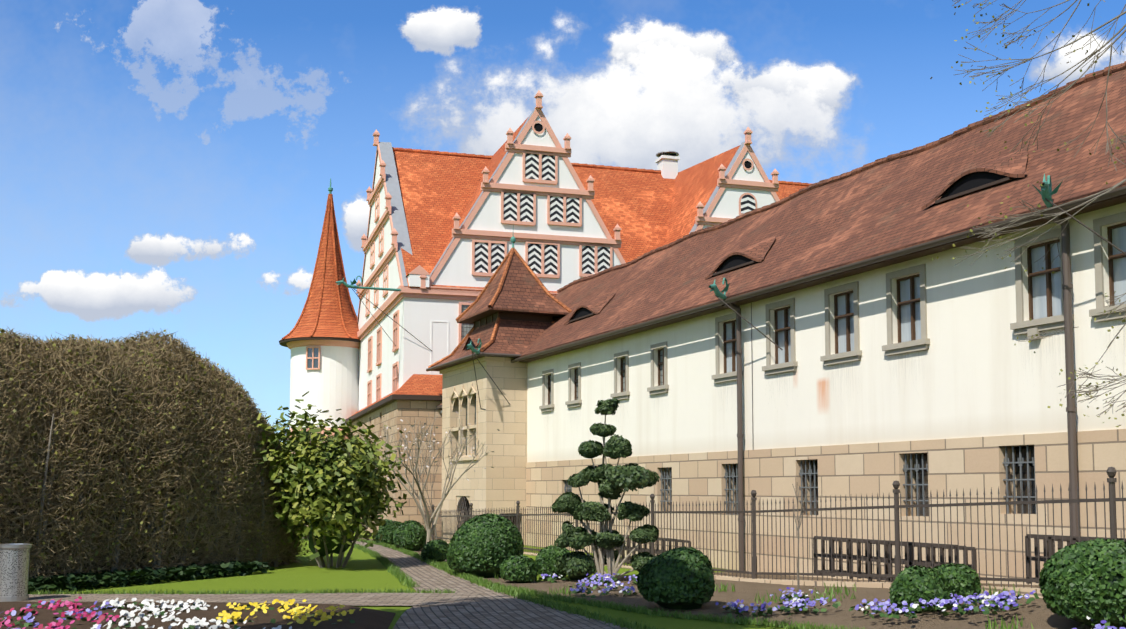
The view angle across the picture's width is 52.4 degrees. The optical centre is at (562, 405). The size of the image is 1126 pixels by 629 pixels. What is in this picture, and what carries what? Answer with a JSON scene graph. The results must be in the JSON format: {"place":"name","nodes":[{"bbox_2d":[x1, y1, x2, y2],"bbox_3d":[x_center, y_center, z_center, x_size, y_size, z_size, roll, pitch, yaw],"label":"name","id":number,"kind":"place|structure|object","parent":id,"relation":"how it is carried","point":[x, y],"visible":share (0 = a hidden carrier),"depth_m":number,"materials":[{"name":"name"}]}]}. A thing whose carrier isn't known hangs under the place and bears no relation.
{"place":"outdoors","nodes":[
{"label":"outdoors","id":0,"kind":"place"},
{"bbox_2d":[0,532,1093,628],"bbox_3d":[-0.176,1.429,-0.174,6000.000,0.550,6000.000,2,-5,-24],"label":"ground","id":1,"kind":"structure","parent":0,"point":[467,605],"depth_m":15.88,"materials":[{"name":"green plant"}]},
{"bbox_2d":[0,543,31,601],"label":"bin","id":2,"kind":"object","parent":1,"relation":"on","point":[14,566],"visible":0.96,"depth_m":16.75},
{"bbox_2d":[0,596,119,628],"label":"pink flowers","id":3,"kind":"object","parent":1,"relation":"on","point":[71,605],"visible":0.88,"depth_m":13.67,"materials":[{"name":"pink plant"}]},
{"bbox_2d":[4,600,123,628],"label":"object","id":4,"kind":"object","parent":1,"relation":"on","point":[26,617],"visible":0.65,"depth_m":13.76,"materials":[{"name":"plant"}]},
{"bbox_2d":[28,561,273,593],"bbox_3d":[-11.155,2.573,13.975,1.475,0.292,20.625,-2,-5,28],"label":"ivy","id":5,"kind":"object","parent":1,"relation":"on","point":[76,581],"visible":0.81,"depth_m":19.99,"materials":[{"name":"green plant"}]},
{"bbox_2d":[0,326,307,582],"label":"hedge","id":6,"kind":"object","parent":1,"relation":"on","point":[14,431],"depth_m":21.01,"materials":[{"name":"brown plant"}]},
{"bbox_2d":[90,598,291,628],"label":"white flowers","id":7,"kind":"object","parent":1,"relation":"on","point":[196,621],"visible":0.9,"depth_m":13.79,"materials":[{"name":"white plant"}]},
{"bbox_2d":[216,599,361,625],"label":"yellow flowers","id":8,"kind":"object","parent":1,"relation":"on","point":[233,616],"visible":0.92,"depth_m":14.00,"materials":[{"name":"yellow plant"}]},
{"bbox_2d":[279,178,360,525],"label":"round tower","id":9,"kind":"structure","parent":1,"relation":"on","point":[321,341],"depth_m":51.48,"materials":[{"name":"paint"}]},
{"bbox_2d":[248,391,406,567],"bbox_3d":[-4.952,1.595,24.526,3.603,3.770,3.981,2,-5,-24],"label":"shrub","id":10,"kind":"object","parent":1,"relation":"on","point":[357,495],"depth_m":23.74,"materials":[{"name":"green plant"}]},
{"bbox_2d":[309,512,356,556],"bbox_3d":[-4.927,2.412,24.502,1.019,1.702,1.050,2,-5,-24],"label":"shrub","id":11,"kind":"object","parent":1,"relation":"on","point":[331,545],"visible":0.12,"depth_m":24.22,"materials":[{"name":"green plant"}]},
{"bbox_2d":[407,440,442,539],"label":"branches","id":12,"kind":"object","parent":1,"relation":"on","point":[424,462],"visible":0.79,"depth_m":31.62,"materials":[{"name":"brown plant"}]},
{"bbox_2d":[360,401,499,543],"bbox_3d":[-3.488,1.945,28.877,3.261,3.882,3.481,2,-5,-24],"label":"bare shrub","id":13,"kind":"object","parent":1,"relation":"on","point":[428,521],"depth_m":28.87,"materials":[{"name":"brown plant"}]},
{"bbox_2d":[28,536,866,628],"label":"fringe grass","id":14,"kind":"structure","parent":1,"relation":"on","point":[509,590],"depth_m":17.76,"materials":[{"name":"green plant"}]},
{"bbox_2d":[426,235,571,545],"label":"stair tower","id":15,"kind":"structure","parent":1,"relation":"on","point":[514,309],"depth_m":34.82,"materials":[{"name":"stone"}]},
{"bbox_2d":[2,575,1125,628],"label":"flower leaves","id":16,"kind":"object","parent":1,"relation":"on","point":[995,608],"visible":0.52,"depth_m":14.07,"materials":[{"name":"green plant"}]},
{"bbox_2d":[345,90,812,538],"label":"castle","id":17,"kind":"structure","parent":1,"relation":"on","point":[442,230],"depth_m":41.96,"materials":[{"name":"white paint"}]},
{"bbox_2d":[336,276,431,350],"bbox_3d":[-6.117,-3.160,39.247,3.113,2.458,1.612,6,-7,-55],"label":"gargoyle","id":18,"kind":"object","parent":17,"relation":"attached to","point":[353,286],"visible":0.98,"depth_m":39.06,"materials":[{"name":"teal metal"}]},
{"bbox_2d":[656,151,678,156],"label":"chimney cap","id":19,"kind":"object","parent":17,"relation":"on","point":[658,154],"visible":0.62,"depth_m":50.66,"materials":[{"name":"metal"}]},
{"bbox_2d":[551,398,659,581],"bbox_3d":[0.769,1.536,20.610,1.136,3.334,1.953,8,-9,-62],"label":"topiary","id":20,"kind":"object","parent":1,"relation":"on","point":[569,501],"depth_m":20.41,"materials":[{"name":"green plant"}]},
{"bbox_2d":[375,513,1125,628],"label":"bushes","id":21,"kind":"object","parent":1,"relation":"on","point":[1052,569],"visible":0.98,"depth_m":15.30,"materials":[{"name":"green plant"}]},
{"bbox_2d":[493,571,1033,628],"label":"tufts","id":22,"kind":"object","parent":1,"relation":"on","point":[831,592],"visible":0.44,"depth_m":15.68,"materials":[{"name":"purple plant"}]},
{"bbox_2d":[424,467,1125,597],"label":"fence","id":23,"kind":"object","parent":1,"relation":"on","point":[887,559],"visible":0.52,"depth_m":17.66,"materials":[{"name":"metal"}]},
{"bbox_2d":[792,484,808,589],"bbox_3d":[3.625,2.012,17.456,0.209,1.664,0.282,2,-5,-24],"label":"sapling","id":24,"kind":"object","parent":1,"relation":"on","point":[798,535],"visible":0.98,"depth_m":17.47,"materials":[{"name":"brown plant"}]},
{"bbox_2d":[511,61,1125,584],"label":"wing","id":25,"kind":"structure","parent":1,"relation":"on","point":[847,335],"depth_m":20.11,"materials":[{"name":"white paint"}]},
{"bbox_2d":[541,573,1125,628],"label":"purple flowers","id":26,"kind":"object","parent":1,"relation":"on","point":[996,599],"visible":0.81,"depth_m":13.92,"materials":[{"name":"purple plant"}]},
{"bbox_2d":[0,0,1125,441],"label":"sky","id":27,"kind":"structure","parent":0,"point":[169,165],"materials":[{"name":"blue"}]},
{"bbox_2d":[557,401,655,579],"bbox_3d":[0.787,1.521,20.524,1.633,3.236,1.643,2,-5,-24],"label":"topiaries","id":28,"kind":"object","parent":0,"point":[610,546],"visible":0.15,"depth_m":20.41,"materials":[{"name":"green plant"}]},
{"bbox_2d":[952,0,1125,416],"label":"overhanging branches","id":29,"kind":"object","parent":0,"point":[996,230],"visible":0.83,"depth_m":15.07,"materials":[{"name":"brown plant"}]},
{"bbox_2d":[930,1,1125,426],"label":"tree buds","id":30,"kind":"object","parent":29,"relation":"attached to","point":[1005,216],"visible":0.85,"depth_m":15.08,"materials":[{"name":"brown plant"}]}
]}

